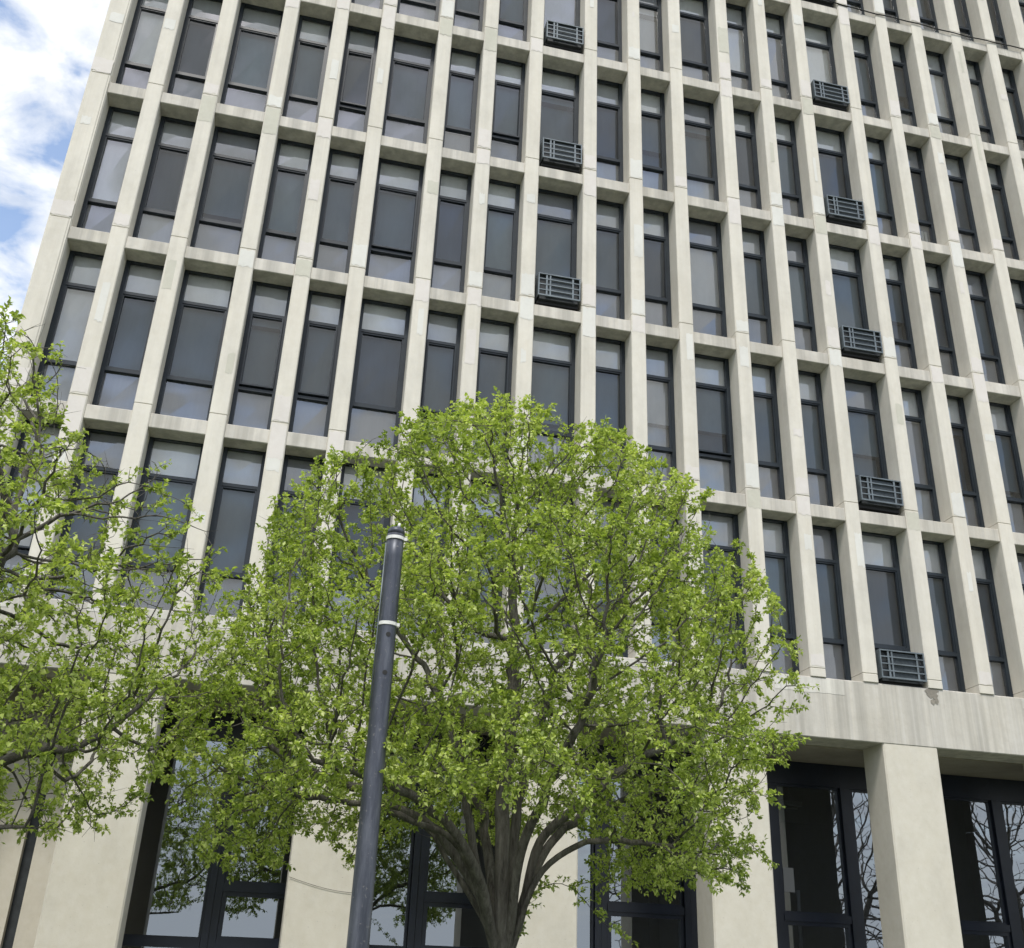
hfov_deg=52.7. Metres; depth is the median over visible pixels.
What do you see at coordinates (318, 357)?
window
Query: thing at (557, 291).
air conditioner
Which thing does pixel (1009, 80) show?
window
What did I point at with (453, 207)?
window
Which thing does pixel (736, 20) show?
window
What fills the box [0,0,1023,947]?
office building
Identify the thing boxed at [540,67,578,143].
window
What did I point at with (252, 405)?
window
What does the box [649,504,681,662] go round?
window
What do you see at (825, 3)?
air conditioner
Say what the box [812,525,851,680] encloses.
window
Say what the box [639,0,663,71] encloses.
window
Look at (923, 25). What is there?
cable
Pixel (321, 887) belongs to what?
wire
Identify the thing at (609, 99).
window
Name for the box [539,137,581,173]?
air conditioner
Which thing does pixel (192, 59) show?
window
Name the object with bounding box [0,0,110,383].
sky
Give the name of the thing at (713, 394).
window
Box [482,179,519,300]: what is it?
window
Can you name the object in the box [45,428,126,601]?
window
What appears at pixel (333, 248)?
window
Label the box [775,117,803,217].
window
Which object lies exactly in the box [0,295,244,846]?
street tree
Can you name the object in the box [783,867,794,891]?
paper notice
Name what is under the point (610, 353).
window
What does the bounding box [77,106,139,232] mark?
window
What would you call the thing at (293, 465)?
window
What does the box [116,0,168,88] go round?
window
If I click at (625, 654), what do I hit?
window
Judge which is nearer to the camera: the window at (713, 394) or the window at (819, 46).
the window at (713, 394)
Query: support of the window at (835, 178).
in the office building
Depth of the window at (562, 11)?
21.09 m
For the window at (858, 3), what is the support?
in the office building
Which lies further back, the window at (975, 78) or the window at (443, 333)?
the window at (975, 78)
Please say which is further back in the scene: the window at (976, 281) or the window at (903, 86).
the window at (903, 86)
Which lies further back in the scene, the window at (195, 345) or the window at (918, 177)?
the window at (918, 177)
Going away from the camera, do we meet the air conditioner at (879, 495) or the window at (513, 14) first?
the air conditioner at (879, 495)
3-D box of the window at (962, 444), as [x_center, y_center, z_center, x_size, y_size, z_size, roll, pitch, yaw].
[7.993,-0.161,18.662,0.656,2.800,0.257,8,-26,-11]
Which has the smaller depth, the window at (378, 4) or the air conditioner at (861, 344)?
the air conditioner at (861, 344)
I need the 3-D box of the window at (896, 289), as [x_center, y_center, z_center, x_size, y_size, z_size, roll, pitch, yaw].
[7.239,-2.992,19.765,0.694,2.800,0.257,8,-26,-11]
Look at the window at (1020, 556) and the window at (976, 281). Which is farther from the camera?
the window at (976, 281)
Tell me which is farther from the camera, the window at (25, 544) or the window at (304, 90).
the window at (304, 90)
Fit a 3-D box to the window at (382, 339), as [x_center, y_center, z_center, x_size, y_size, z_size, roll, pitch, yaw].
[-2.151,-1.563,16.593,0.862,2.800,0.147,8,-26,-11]
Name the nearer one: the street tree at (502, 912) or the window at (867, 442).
the street tree at (502, 912)
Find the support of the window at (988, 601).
in the office building
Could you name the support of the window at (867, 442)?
in the office building
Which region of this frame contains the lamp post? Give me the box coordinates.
[346,523,406,947]
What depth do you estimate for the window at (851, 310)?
19.70 m
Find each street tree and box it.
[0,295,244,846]
[158,386,819,947]
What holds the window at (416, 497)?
in the office building
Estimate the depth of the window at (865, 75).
22.33 m
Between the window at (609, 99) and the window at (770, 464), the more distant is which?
the window at (609, 99)
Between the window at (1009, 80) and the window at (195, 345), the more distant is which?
the window at (1009, 80)
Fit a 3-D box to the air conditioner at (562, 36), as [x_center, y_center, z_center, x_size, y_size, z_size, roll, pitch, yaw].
[0.975,-8.466,20.368,0.743,0.545,0.532,8,-26,-11]
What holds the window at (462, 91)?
in the office building
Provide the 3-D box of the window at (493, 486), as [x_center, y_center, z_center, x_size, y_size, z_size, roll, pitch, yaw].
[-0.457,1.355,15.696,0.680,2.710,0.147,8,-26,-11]
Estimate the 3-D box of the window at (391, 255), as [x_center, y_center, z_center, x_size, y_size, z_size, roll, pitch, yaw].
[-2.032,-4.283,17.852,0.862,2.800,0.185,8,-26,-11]
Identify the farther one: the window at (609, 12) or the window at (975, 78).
the window at (975, 78)
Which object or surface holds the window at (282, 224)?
in the office building
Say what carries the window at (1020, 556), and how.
in the office building
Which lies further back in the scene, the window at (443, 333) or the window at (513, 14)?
the window at (513, 14)
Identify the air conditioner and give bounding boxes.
[534,272,580,310]
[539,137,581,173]
[543,20,583,53]
[802,0,835,7]
[811,79,849,111]
[824,195,864,228]
[838,325,882,362]
[855,475,903,514]
[875,649,926,687]
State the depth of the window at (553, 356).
17.29 m
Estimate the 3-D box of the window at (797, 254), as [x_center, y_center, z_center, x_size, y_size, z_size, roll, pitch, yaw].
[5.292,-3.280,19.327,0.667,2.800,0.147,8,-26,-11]
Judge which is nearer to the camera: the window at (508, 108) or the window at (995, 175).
the window at (508, 108)
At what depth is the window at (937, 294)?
19.92 m
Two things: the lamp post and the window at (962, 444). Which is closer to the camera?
the lamp post
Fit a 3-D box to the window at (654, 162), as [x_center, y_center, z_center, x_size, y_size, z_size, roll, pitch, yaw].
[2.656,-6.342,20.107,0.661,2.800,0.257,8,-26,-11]
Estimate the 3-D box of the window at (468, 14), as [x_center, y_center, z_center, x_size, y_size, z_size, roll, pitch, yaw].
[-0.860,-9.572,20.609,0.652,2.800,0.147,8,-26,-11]
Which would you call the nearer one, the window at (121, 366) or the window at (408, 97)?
the window at (121, 366)
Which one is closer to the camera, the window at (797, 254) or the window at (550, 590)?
the window at (550, 590)
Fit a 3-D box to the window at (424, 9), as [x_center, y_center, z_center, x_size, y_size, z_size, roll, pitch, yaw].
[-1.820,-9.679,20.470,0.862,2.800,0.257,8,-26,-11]
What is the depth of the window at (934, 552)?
17.18 m
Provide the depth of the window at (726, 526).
16.74 m
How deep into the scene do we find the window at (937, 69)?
22.79 m
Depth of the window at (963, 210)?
21.40 m
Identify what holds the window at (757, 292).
in the office building
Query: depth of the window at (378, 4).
19.96 m
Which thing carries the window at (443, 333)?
in the office building
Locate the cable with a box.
[827,0,1023,49]
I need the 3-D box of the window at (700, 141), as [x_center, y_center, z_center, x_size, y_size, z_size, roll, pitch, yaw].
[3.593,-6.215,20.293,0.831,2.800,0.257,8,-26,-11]
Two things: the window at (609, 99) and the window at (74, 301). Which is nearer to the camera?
the window at (74, 301)
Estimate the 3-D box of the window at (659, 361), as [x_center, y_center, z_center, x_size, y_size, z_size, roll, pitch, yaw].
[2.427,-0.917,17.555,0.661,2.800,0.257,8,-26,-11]
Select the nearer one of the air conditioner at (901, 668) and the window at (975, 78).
the air conditioner at (901, 668)
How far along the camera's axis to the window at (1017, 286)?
20.72 m
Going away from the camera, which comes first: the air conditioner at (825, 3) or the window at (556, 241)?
the window at (556, 241)
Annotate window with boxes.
[0,420,59,594]
[31,250,103,400]
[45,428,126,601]
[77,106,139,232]
[92,260,163,409]
[115,437,203,610]
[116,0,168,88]
[132,116,195,242]
[155,270,233,420]
[167,0,222,99]
[190,126,260,254]
[195,447,265,616]
[220,2,283,111]
[228,281,291,429]
[257,138,313,264]
[262,455,323,623]
[282,15,332,122]
[288,290,345,436]
[312,148,363,273]
[323,463,394,630]
[333,25,378,132]
[345,299,410,446]
[351,0,383,8]
[365,158,423,283]
[382,35,435,143]
[396,0,439,21]
[402,472,449,636]
[420,310,461,452]
[430,170,471,292]
[443,48,479,152]
[453,0,483,31]
[462,480,506,643]
[473,318,513,459]
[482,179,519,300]
[490,57,525,161]
[498,0,527,41]
[523,489,572,650]
[529,326,575,470]
[535,188,577,278]
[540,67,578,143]
[544,0,579,26]
[595,337,625,475]
[595,496,627,657]
[596,79,622,181]
[596,199,624,319]
[597,0,621,61]
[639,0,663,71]
[641,89,666,190]
[643,208,671,326]
[646,345,676,484]
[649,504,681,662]
[679,0,711,81]
[683,97,718,200]
[689,217,726,336]
[694,353,735,492]
[701,510,746,669]
[726,3,751,90]
[733,108,761,209]
[742,227,772,344]
[751,363,785,499]
[762,518,799,674]
[765,12,791,99]
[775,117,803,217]
[786,236,817,351]
[798,370,833,506]
[803,21,837,84]
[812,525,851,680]
[815,126,851,198]
[829,244,868,329]
[844,378,887,478]
[847,0,864,14]
[851,33,879,118]
[861,531,910,651]
[866,137,897,236]
[882,254,917,368]
[889,42,916,126]
[901,387,939,521]
[906,145,936,243]
[922,540,965,691]
[925,50,957,135]
[925,262,959,376]
[944,154,980,251]
[946,395,984,527]
[965,270,1005,383]
[966,60,995,144]
[971,546,1013,696]
[986,163,1019,259]
[989,402,1023,533]
[1001,68,1023,150]
[1010,279,1023,346]
[1016,553,1023,593]
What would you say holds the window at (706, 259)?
in the office building
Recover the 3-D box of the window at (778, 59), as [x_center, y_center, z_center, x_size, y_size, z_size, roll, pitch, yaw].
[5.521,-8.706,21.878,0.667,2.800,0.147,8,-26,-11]
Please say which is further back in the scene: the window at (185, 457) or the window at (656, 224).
the window at (656, 224)
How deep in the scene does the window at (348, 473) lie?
15.42 m
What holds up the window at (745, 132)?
in the office building
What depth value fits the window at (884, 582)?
17.11 m
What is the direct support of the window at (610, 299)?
in the office building
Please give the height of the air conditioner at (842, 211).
0.545 m
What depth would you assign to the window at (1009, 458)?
18.86 m
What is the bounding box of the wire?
[290,877,351,892]
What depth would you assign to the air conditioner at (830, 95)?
21.25 m
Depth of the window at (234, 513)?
15.03 m
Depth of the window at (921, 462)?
18.53 m
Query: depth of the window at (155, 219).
17.12 m
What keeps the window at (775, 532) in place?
in the office building
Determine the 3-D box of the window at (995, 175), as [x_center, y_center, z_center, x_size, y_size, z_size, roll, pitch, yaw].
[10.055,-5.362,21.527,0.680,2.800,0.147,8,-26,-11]
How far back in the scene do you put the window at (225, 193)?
17.31 m
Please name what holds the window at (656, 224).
in the office building
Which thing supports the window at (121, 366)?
in the office building
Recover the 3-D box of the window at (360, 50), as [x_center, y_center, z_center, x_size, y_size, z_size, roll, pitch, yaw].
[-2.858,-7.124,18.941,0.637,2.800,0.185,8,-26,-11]
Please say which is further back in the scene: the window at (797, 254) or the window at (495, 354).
the window at (797, 254)
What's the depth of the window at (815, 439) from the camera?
18.05 m
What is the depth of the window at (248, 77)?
18.61 m
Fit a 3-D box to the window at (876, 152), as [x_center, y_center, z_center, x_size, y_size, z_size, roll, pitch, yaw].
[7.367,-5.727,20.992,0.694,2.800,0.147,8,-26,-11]
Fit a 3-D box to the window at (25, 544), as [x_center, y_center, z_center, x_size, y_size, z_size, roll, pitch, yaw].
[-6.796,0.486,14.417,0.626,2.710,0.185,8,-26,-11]
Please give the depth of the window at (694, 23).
21.55 m

